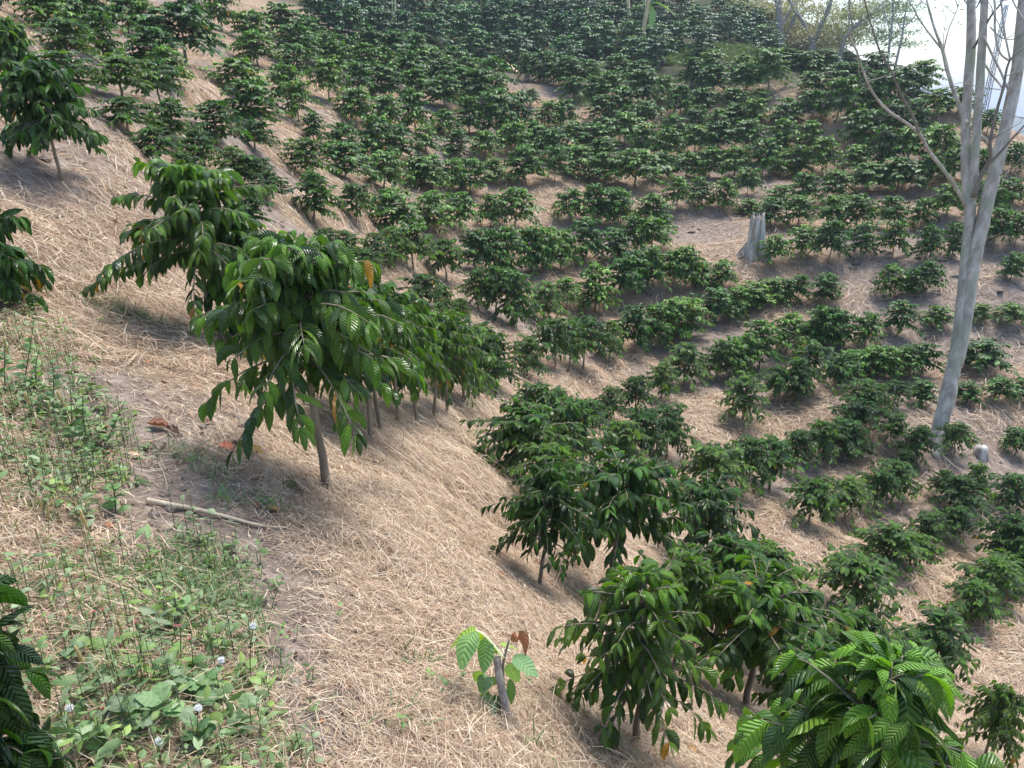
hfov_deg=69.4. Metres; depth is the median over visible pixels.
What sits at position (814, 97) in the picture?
coffee bush
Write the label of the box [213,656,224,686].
flowering weed
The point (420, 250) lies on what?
coffee bush
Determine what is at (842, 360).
coffee bush
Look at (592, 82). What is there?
coffee bush
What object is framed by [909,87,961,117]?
coffee bush
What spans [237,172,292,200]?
coffee bush
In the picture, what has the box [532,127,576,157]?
coffee bush
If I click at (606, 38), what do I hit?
mature coffee bush
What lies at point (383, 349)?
coffee bush
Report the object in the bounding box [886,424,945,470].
coffee bush
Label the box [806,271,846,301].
coffee bush
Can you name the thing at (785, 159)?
coffee bush
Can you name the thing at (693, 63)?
coffee bush
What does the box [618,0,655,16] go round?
mature coffee bush
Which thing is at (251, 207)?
coffee bush
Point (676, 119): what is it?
coffee bush
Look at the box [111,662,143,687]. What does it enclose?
broadleaf weed
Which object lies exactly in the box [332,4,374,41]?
mature coffee bush
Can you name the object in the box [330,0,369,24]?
mature coffee bush
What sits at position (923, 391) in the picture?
coffee bush
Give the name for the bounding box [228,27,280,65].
coffee bush
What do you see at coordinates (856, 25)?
shade tree
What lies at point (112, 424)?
leafy weed
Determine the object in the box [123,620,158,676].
flowering weed
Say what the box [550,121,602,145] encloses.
coffee bush
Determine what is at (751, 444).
coffee bush
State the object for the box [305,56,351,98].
coffee bush
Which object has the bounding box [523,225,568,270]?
coffee bush
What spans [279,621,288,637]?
broadleaf weed
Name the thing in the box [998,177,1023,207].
coffee bush
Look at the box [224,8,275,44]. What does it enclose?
coffee bush
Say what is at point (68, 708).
flowering weed
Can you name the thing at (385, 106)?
coffee bush
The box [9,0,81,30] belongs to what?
coffee bush
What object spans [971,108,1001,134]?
coffee bush
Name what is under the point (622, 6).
mature coffee bush
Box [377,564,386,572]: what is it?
dead leaf
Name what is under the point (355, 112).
coffee bush
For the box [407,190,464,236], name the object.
coffee bush
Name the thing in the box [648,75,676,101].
coffee bush
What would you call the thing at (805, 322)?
coffee bush
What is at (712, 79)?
coffee bush
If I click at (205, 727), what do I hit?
broadleaf weed
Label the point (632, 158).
coffee bush
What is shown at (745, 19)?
mature coffee bush
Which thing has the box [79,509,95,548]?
seed spike
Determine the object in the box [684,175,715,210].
coffee bush
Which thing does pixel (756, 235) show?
tree stump
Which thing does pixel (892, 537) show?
coffee bush
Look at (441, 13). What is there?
mature coffee bush
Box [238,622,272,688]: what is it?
flowering weed
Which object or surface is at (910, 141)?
coffee bush
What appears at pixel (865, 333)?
coffee bush
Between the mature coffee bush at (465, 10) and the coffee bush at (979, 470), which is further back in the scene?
the mature coffee bush at (465, 10)
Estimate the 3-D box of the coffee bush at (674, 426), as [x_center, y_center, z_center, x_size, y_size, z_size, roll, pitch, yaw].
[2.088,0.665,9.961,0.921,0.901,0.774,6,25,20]
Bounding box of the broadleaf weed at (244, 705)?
[227,692,261,728]
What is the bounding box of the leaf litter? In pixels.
[0,9,1020,767]
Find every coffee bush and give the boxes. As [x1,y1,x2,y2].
[0,0,52,22]
[0,15,38,71]
[0,56,108,181]
[0,205,54,312]
[0,574,81,767]
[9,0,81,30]
[28,17,106,56]
[30,50,115,91]
[46,0,90,37]
[70,10,134,58]
[77,0,137,39]
[78,157,278,339]
[81,52,158,95]
[93,95,168,137]
[101,0,166,33]
[114,59,188,101]
[116,25,186,62]
[120,0,172,34]
[122,125,203,158]
[127,1,230,62]
[143,43,196,81]
[143,97,204,141]
[155,0,211,27]
[170,153,207,170]
[174,126,222,168]
[186,99,255,145]
[189,230,431,485]
[191,0,242,31]
[198,57,272,89]
[199,199,299,360]
[207,145,256,183]
[219,78,289,127]
[221,191,275,222]
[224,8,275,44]
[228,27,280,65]
[232,155,282,183]
[233,119,289,151]
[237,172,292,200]
[254,1,312,34]
[265,62,310,109]
[268,43,318,78]
[271,23,323,63]
[275,79,324,123]
[276,137,342,177]
[283,170,346,225]
[289,16,325,43]
[292,0,341,32]
[294,112,331,142]
[300,0,338,7]
[300,280,427,439]
[303,30,353,61]
[304,277,426,429]
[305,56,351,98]
[312,227,351,246]
[313,40,359,69]
[315,0,358,38]
[317,122,371,158]
[318,140,387,180]
[322,34,368,70]
[326,85,380,127]
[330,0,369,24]
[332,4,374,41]
[334,183,383,223]
[334,229,364,255]
[341,61,383,94]
[343,0,387,28]
[346,42,385,67]
[347,114,403,160]
[351,246,385,272]
[352,26,391,53]
[353,6,399,39]
[355,150,414,191]
[360,0,401,29]
[360,63,409,95]
[360,232,404,264]
[361,45,406,78]
[363,184,427,237]
[366,93,407,125]
[370,123,429,158]
[376,29,419,64]
[376,225,416,267]
[380,0,419,23]
[381,9,424,50]
[381,290,448,424]
[383,298,456,422]
[387,223,444,270]
[391,301,485,418]
[392,87,440,132]
[393,48,431,78]
[394,67,448,100]
[395,273,446,305]
[396,156,446,191]
[400,31,436,63]
[403,0,440,30]
[404,124,449,154]
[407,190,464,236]
[409,11,457,54]
[413,0,456,37]
[414,46,453,74]
[416,152,455,190]
[416,238,477,282]
[421,73,467,107]
[422,56,460,85]
[427,310,499,407]
[427,313,486,414]
[428,284,459,312]
[429,108,464,135]
[435,157,472,196]
[437,0,472,23]
[438,129,477,157]
[439,4,487,47]
[439,45,473,66]
[440,191,485,228]
[441,65,482,95]
[446,0,492,31]
[446,157,493,194]
[449,95,488,133]
[450,55,483,78]
[451,297,472,316]
[453,67,509,102]
[454,267,497,308]
[455,28,499,67]
[455,227,497,268]
[459,397,588,476]
[464,0,505,9]
[465,2,511,37]
[465,264,519,315]
[466,56,519,95]
[466,227,508,272]
[466,321,511,398]
[468,130,506,157]
[470,85,526,134]
[472,31,518,64]
[475,193,512,230]
[479,268,544,331]
[481,157,519,184]
[481,458,601,584]
[482,224,529,269]
[483,0,520,24]
[483,331,523,387]
[494,12,541,46]
[494,120,534,154]
[494,187,546,229]
[496,0,530,13]
[496,0,541,29]
[496,29,540,66]
[499,438,588,515]
[500,141,548,184]
[500,380,565,425]
[503,89,540,125]
[506,334,552,379]
[510,0,553,17]
[512,225,556,280]
[514,51,548,80]
[514,120,554,155]
[516,19,555,52]
[521,280,571,322]
[522,0,561,30]
[523,88,540,106]
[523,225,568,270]
[529,50,565,83]
[530,0,574,15]
[531,100,568,127]
[531,318,578,368]
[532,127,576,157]
[533,12,577,44]
[538,34,587,69]
[539,146,579,180]
[540,0,583,26]
[545,55,586,83]
[545,228,585,268]
[545,397,616,468]
[546,550,728,760]
[548,316,596,371]
[548,385,587,431]
[550,98,583,127]
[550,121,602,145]
[551,187,593,222]
[552,275,584,309]
[553,0,594,18]
[554,75,591,101]
[558,144,611,181]
[558,440,703,602]
[559,25,601,59]
[560,7,602,41]
[566,312,614,368]
[568,58,604,86]
[568,216,610,266]
[569,0,604,26]
[570,122,616,148]
[570,260,624,312]
[573,19,628,58]
[578,420,653,479]
[579,397,613,433]
[580,94,616,119]
[580,183,609,226]
[582,75,609,96]
[583,138,622,157]
[583,151,631,183]
[584,115,623,138]
[586,320,629,362]
[588,70,634,95]
[589,5,631,41]
[589,186,630,227]
[592,0,625,16]
[593,227,637,264]
[593,385,630,420]
[597,0,641,24]
[599,53,631,74]
[602,255,647,299]
[604,110,653,144]
[604,187,637,224]
[605,86,641,113]
[606,148,674,187]
[612,19,649,53]
[612,404,675,464]
[613,249,659,293]
[614,69,667,105]
[615,3,669,36]
[616,214,652,249]
[616,303,657,352]
[617,35,654,69]
[617,59,659,79]
[617,374,659,407]
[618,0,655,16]
[622,123,668,160]
[626,99,666,125]
[631,192,675,219]
[631,214,678,248]
[633,34,677,69]
[633,245,672,292]
[634,302,682,351]
[637,0,679,27]
[638,23,683,58]
[640,151,685,181]
[640,402,700,461]
[645,359,685,400]
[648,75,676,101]
[650,125,687,154]
[650,296,696,341]
[650,468,764,570]
[650,547,734,675]
[651,214,678,229]
[652,247,695,288]
[657,112,687,138]
[659,84,699,117]
[660,0,704,24]
[661,174,693,210]
[661,245,708,290]
[663,19,693,52]
[663,296,714,335]
[663,342,713,392]
[668,551,860,708]
[670,150,708,177]
[671,55,707,87]
[673,441,760,493]
[675,3,720,38]
[675,123,713,152]
[677,528,790,660]
[680,25,727,59]
[682,87,724,111]
[682,104,710,133]
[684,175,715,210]
[689,260,721,287]
[689,286,743,323]
[690,145,730,178]
[691,63,734,95]
[693,120,738,148]
[693,338,739,380]
[698,48,734,73]
[703,0,741,22]
[703,107,738,128]
[705,176,741,210]
[706,12,752,41]
[709,257,738,286]
[712,335,755,378]
[714,86,751,107]
[715,370,770,427]
[716,4,750,29]
[716,146,756,181]
[719,286,758,319]
[721,433,776,498]
[722,117,768,152]
[724,62,764,90]
[725,627,1004,767]
[726,101,753,124]
[727,53,752,72]
[728,0,764,22]
[728,14,759,45]
[728,331,764,373]
[731,167,767,194]
[732,198,761,215]
[734,97,776,121]
[736,280,779,308]
[736,319,793,371]
[738,434,808,494]
[739,7,777,40]
[741,23,783,48]
[741,537,813,590]
[742,137,787,178]
[743,47,791,90]
[745,33,790,56]
[746,88,774,103]
[746,594,824,695]
[747,363,808,402]
[748,50,776,77]
[750,196,790,227]
[751,634,847,741]
[753,276,790,307]
[754,234,794,264]
[763,97,811,123]
[763,116,802,155]
[763,152,796,176]
[763,184,798,204]
[769,311,810,354]
[770,278,801,305]
[772,357,817,406]
[774,47,800,63]
[775,194,820,226]
[778,473,853,528]
[780,50,830,69]
[782,144,819,177]
[782,339,843,396]
[783,578,799,596]
[784,430,821,474]
[785,224,823,260]
[785,419,847,464]
[786,171,825,199]
[786,272,813,302]
[788,71,832,96]
[789,119,826,147]
[792,320,819,339]
[793,88,830,119]
[798,303,841,347]
[801,134,842,175]
[801,543,917,626]
[805,48,846,70]
[806,217,854,264]
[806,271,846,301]
[807,168,858,199]
[807,193,856,230]
[810,306,849,346]
[812,62,867,90]
[812,414,879,463]
[813,75,863,122]
[815,600,890,678]
[818,310,861,346]
[818,352,856,389]
[822,474,885,524]
[824,378,895,415]
[825,395,885,433]
[830,61,874,89]
[830,349,865,382]
[831,51,863,63]
[831,193,882,227]
[832,144,886,173]
[836,107,892,144]
[842,161,898,190]
[842,221,884,256]
[844,86,888,114]
[846,518,937,582]
[848,311,886,349]
[852,348,878,377]
[855,467,909,517]
[856,48,903,76]
[856,68,913,109]
[858,457,929,501]
[862,125,906,165]
[862,156,938,193]
[863,342,898,375]
[863,344,911,378]
[864,195,916,230]
[865,383,899,412]
[867,410,909,442]
[869,220,914,255]
[870,98,922,135]
[870,261,910,297]
[876,527,946,576]
[879,299,928,341]
[880,65,931,97]
[882,378,915,407]
[883,125,936,163]
[884,600,983,690]
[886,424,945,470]
[889,343,929,378]
[889,623,954,679]
[893,450,920,475]
[894,267,928,296]
[895,99,935,132]
[900,58,946,93]
[900,377,939,409]
[901,507,962,555]
[902,342,947,375]
[904,197,944,227]
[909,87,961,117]
[909,153,947,184]
[909,223,947,260]
[911,121,971,156]
[912,259,948,292]
[917,304,954,331]
[920,505,985,550]
[921,469,953,495]
[923,474,995,521]
[930,182,963,215]
[932,147,980,182]
[935,420,982,457]
[938,86,986,115]
[938,222,963,258]
[941,576,1014,630]
[944,337,1019,376]
[951,551,1023,619]
[954,680,1023,767]
[957,380,985,408]
[958,462,999,510]
[960,148,1003,182]
[960,174,1018,213]
[961,547,1023,606]
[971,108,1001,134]
[972,506,1023,553]
[973,303,995,325]
[978,374,1023,402]
[979,472,1023,513]
[981,522,1023,569]
[987,207,1022,249]
[987,301,1023,325]
[988,210,1023,245]
[995,251,1023,279]
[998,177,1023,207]
[998,425,1023,455]
[1003,141,1023,174]
[1004,376,1023,403]
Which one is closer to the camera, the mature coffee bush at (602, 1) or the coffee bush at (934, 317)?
the coffee bush at (934, 317)
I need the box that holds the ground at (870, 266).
[0,0,1023,767]
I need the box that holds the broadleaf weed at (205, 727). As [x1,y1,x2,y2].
[181,713,215,754]
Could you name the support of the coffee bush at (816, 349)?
on the ground at (870, 266)
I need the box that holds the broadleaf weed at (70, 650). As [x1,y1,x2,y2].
[60,635,85,656]
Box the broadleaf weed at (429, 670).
[426,668,434,677]
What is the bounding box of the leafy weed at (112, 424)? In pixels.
[100,399,126,444]
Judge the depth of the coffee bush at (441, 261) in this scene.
13.38 m
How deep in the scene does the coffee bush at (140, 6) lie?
16.25 m
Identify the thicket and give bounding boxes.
[726,0,761,9]
[756,6,773,24]
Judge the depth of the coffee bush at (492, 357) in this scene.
7.18 m
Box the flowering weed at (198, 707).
[191,703,216,754]
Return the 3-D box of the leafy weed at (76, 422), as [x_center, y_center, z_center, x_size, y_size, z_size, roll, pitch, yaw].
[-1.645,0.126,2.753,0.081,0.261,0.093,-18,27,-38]
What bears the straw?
on the ground at (870, 266)
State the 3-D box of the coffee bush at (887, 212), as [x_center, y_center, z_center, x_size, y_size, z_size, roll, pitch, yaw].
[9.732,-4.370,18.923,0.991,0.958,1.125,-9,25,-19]
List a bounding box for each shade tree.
[717,0,807,47]
[769,0,874,58]
[789,0,916,70]
[842,0,947,68]
[848,0,1023,459]
[858,0,951,67]
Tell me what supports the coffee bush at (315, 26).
on the ground at (870, 266)
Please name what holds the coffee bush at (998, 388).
on the ground at (870, 266)
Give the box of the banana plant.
[640,0,675,46]
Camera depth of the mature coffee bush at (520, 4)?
38.15 m
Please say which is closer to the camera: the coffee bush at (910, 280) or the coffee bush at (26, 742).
the coffee bush at (26, 742)
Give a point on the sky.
(955, 53)
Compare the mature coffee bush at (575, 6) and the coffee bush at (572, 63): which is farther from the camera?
the mature coffee bush at (575, 6)
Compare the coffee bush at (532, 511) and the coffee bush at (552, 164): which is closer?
the coffee bush at (532, 511)
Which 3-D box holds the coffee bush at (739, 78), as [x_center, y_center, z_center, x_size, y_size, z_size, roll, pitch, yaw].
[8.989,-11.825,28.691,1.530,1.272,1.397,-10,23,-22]
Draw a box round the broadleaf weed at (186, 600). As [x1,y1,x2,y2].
[172,594,195,614]
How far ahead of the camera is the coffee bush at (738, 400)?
11.51 m
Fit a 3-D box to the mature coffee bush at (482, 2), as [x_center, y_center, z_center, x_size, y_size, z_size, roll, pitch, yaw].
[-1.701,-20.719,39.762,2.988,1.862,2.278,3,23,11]
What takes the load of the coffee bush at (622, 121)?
on the ground at (870, 266)
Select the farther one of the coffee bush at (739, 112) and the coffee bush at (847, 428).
the coffee bush at (739, 112)
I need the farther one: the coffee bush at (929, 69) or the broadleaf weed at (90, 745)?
the coffee bush at (929, 69)
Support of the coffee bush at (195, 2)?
on the ground at (870, 266)
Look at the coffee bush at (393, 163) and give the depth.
16.32 m
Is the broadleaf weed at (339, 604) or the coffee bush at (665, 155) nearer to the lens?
the broadleaf weed at (339, 604)
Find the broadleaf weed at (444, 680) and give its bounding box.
[438,676,448,691]
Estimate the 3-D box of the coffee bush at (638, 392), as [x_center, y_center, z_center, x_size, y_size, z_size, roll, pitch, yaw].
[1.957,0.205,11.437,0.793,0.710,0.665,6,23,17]
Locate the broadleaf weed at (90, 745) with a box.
[68,720,113,749]
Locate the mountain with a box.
[998,116,1023,134]
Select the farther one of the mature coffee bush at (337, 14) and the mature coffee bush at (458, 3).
the mature coffee bush at (458, 3)
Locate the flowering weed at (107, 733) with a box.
[100,705,124,737]
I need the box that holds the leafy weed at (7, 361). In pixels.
[0,339,14,392]
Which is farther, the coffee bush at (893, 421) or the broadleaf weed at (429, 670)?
the coffee bush at (893, 421)
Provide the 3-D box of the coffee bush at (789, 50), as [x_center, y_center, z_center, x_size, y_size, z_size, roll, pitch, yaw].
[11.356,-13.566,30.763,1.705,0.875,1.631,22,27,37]
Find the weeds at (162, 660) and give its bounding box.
[0,284,576,767]
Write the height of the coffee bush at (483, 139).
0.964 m
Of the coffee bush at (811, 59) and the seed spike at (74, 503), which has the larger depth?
the coffee bush at (811, 59)
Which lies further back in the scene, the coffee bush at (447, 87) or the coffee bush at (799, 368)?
the coffee bush at (447, 87)
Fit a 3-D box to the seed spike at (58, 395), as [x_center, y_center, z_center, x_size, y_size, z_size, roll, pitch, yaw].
[-1.741,0.103,2.882,0.012,0.167,0.015,10,28,43]
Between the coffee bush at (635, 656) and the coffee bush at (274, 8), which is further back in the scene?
the coffee bush at (274, 8)
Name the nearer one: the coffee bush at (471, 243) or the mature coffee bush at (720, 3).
the coffee bush at (471, 243)
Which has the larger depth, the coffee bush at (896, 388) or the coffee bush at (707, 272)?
the coffee bush at (707, 272)
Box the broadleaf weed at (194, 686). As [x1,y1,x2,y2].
[181,666,228,705]
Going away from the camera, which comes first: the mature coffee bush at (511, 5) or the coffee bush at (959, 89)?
the coffee bush at (959, 89)
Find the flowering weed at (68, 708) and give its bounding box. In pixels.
[53,704,73,740]
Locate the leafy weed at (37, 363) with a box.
[24,345,47,390]
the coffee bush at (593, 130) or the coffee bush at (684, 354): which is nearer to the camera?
the coffee bush at (684, 354)
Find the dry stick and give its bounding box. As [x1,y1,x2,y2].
[146,497,286,527]
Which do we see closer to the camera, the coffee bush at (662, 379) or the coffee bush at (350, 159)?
the coffee bush at (662, 379)
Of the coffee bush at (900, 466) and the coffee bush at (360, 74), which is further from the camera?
the coffee bush at (360, 74)
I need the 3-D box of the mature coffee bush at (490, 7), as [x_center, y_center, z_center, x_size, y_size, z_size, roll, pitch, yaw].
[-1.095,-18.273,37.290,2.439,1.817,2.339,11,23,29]
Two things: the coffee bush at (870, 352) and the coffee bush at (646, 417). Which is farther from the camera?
the coffee bush at (870, 352)
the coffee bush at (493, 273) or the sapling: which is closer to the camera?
the sapling
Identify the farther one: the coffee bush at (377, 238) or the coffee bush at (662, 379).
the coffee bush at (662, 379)
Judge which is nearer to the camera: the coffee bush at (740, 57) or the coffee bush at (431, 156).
the coffee bush at (431, 156)
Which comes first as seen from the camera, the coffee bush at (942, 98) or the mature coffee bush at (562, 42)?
the coffee bush at (942, 98)
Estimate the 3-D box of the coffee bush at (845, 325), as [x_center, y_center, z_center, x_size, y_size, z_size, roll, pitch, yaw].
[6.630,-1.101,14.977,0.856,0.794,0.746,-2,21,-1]
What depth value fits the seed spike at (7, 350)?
3.16 m
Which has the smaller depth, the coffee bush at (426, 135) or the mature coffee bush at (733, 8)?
the coffee bush at (426, 135)
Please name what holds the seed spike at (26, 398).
on the ground at (870, 266)
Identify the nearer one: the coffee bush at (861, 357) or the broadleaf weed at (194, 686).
the broadleaf weed at (194, 686)
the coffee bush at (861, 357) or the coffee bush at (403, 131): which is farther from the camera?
the coffee bush at (403, 131)
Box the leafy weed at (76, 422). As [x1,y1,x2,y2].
[61,384,83,446]
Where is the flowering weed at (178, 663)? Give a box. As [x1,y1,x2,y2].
[172,624,191,665]
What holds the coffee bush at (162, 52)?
on the ground at (870, 266)
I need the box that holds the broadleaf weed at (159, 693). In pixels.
[133,682,184,732]
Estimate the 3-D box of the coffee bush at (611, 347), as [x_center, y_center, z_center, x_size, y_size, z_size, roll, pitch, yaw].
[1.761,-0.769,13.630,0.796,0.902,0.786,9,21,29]
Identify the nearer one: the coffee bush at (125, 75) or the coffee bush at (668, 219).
the coffee bush at (125, 75)
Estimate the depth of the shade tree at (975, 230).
11.61 m
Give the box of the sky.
[769,0,1023,107]
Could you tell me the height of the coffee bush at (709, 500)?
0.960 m
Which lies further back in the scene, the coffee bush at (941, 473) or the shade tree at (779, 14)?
the shade tree at (779, 14)
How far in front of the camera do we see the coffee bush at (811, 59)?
29.91 m
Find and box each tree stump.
[736,212,772,262]
[972,444,989,461]
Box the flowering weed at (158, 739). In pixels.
[144,737,168,767]
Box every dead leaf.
[129,451,140,455]
[147,417,168,426]
[166,425,178,433]
[218,441,233,449]
[252,445,262,453]
[267,505,278,509]
[285,479,297,489]
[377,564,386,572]
[660,720,675,731]
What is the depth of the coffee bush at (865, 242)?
17.60 m
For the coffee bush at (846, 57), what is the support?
on the ground at (870, 266)
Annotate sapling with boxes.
[449,626,537,719]
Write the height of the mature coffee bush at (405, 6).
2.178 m
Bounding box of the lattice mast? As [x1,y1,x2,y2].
[983,5,1008,111]
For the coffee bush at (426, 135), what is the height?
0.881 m
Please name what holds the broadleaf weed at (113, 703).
on the ground at (870, 266)
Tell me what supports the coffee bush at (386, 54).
on the ground at (870, 266)
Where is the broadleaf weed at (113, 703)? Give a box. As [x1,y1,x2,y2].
[103,693,152,737]
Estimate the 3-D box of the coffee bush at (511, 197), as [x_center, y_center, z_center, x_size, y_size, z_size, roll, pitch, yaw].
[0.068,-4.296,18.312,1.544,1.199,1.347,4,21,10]
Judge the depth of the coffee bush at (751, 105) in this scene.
26.47 m
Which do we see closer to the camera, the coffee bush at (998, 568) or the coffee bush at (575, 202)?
the coffee bush at (998, 568)
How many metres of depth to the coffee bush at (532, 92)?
28.20 m
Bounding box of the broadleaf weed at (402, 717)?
[396,712,405,730]
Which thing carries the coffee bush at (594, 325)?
on the ground at (870, 266)
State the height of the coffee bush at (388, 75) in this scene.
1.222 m
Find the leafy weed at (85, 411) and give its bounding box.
[72,394,96,443]
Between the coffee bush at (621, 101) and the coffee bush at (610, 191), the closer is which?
the coffee bush at (610, 191)
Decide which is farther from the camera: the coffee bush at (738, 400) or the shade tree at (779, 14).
the shade tree at (779, 14)
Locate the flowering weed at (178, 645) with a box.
[173,624,193,665]
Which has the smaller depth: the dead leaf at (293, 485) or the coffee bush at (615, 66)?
the dead leaf at (293, 485)
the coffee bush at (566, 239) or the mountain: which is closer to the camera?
the coffee bush at (566, 239)
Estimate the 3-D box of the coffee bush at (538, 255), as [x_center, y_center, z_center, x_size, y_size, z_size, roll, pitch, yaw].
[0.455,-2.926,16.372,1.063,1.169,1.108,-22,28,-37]
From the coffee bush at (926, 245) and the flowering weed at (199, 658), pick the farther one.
the coffee bush at (926, 245)
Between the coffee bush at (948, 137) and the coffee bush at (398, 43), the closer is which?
the coffee bush at (948, 137)
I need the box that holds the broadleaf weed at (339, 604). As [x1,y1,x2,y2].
[336,601,341,614]
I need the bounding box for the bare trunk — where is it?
[626,0,631,34]
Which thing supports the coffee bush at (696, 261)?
on the ground at (870, 266)
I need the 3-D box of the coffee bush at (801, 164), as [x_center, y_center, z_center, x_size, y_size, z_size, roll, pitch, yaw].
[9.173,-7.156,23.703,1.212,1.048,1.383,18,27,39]
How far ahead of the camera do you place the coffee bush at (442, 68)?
27.51 m
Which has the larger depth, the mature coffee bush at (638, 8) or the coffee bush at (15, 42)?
the mature coffee bush at (638, 8)
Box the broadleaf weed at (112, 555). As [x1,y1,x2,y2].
[107,552,116,566]
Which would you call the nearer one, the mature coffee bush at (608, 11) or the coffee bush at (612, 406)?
the coffee bush at (612, 406)
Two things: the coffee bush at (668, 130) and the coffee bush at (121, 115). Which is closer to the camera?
the coffee bush at (121, 115)
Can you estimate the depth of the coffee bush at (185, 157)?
7.66 m
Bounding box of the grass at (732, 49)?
[550,8,929,107]
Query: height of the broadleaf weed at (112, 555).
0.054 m
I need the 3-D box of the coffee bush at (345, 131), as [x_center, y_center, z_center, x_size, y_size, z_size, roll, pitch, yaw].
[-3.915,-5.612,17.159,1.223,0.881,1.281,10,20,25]
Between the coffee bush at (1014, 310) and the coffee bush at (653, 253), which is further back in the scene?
the coffee bush at (653, 253)
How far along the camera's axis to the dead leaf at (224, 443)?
3.19 m
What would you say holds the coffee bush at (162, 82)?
on the ground at (870, 266)
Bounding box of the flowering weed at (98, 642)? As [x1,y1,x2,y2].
[88,608,124,666]
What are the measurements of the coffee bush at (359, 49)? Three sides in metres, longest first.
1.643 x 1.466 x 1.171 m
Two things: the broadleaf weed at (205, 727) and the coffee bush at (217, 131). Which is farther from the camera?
the coffee bush at (217, 131)
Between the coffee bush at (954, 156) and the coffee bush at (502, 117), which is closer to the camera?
the coffee bush at (954, 156)
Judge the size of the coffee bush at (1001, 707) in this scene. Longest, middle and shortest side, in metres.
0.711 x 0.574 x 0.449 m
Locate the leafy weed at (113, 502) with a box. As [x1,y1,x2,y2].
[101,479,130,514]
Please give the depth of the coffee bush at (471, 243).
14.87 m
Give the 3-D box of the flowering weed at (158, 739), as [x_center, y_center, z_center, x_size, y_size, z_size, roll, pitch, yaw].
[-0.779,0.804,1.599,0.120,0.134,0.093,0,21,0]
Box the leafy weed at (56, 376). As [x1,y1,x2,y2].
[44,358,64,409]
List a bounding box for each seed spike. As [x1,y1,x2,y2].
[2,339,15,368]
[14,519,23,542]
[23,392,33,415]
[37,495,47,521]
[46,501,49,534]
[47,402,51,425]
[50,497,57,521]
[56,391,70,422]
[73,501,79,529]
[74,645,90,680]
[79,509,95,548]
[99,548,105,571]
[116,619,122,634]
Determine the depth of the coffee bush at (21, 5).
11.80 m
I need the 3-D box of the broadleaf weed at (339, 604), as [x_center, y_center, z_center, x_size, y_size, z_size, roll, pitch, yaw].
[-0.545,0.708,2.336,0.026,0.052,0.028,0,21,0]
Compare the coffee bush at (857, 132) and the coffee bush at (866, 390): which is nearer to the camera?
the coffee bush at (866, 390)
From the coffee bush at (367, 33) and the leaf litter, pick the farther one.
the coffee bush at (367, 33)
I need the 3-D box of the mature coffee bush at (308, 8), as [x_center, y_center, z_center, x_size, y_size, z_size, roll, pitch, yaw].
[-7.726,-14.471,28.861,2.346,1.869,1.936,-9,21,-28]
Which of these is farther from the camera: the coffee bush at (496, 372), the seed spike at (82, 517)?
the coffee bush at (496, 372)
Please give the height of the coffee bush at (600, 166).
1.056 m
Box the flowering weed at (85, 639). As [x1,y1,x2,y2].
[75,610,111,660]
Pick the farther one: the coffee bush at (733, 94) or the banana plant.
the banana plant
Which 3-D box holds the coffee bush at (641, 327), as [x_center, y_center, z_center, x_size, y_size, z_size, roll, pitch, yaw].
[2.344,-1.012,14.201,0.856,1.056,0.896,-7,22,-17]
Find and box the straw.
[0,0,1023,767]
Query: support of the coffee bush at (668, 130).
on the ground at (870, 266)
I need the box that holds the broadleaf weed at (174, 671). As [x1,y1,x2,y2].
[170,665,192,694]
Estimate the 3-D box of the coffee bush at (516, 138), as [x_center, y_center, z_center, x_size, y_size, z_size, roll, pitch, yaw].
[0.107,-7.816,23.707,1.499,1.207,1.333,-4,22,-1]
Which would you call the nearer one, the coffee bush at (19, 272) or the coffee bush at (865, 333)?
the coffee bush at (19, 272)
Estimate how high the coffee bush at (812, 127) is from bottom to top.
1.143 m
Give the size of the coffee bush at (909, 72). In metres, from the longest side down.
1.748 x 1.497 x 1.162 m
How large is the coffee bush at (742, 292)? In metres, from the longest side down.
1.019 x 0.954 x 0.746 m
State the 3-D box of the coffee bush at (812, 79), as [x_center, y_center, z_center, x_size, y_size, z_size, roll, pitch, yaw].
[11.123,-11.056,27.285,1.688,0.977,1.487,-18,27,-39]
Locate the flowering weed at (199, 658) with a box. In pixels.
[181,637,206,676]
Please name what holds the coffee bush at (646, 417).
on the ground at (870, 266)
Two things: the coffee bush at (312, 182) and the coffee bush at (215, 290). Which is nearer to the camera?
the coffee bush at (215, 290)
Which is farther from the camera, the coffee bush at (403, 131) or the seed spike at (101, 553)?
the coffee bush at (403, 131)
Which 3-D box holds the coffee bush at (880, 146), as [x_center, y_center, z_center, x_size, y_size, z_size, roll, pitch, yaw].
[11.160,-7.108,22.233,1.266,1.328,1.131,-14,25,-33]
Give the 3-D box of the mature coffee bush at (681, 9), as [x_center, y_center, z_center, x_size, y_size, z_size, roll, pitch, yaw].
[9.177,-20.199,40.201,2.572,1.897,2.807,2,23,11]
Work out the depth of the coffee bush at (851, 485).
9.59 m
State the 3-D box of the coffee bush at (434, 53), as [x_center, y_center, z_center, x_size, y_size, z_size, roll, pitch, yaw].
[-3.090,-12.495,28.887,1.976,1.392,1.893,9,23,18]
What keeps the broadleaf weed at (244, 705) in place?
on the ground at (870, 266)
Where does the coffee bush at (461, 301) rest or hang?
on the ground at (870, 266)
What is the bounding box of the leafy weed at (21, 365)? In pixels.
[12,321,37,384]
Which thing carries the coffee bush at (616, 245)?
on the ground at (870, 266)
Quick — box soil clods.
[0,26,1023,765]
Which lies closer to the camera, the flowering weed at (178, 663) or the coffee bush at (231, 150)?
the flowering weed at (178, 663)
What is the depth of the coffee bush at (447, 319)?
5.91 m
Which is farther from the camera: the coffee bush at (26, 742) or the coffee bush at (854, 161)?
the coffee bush at (854, 161)

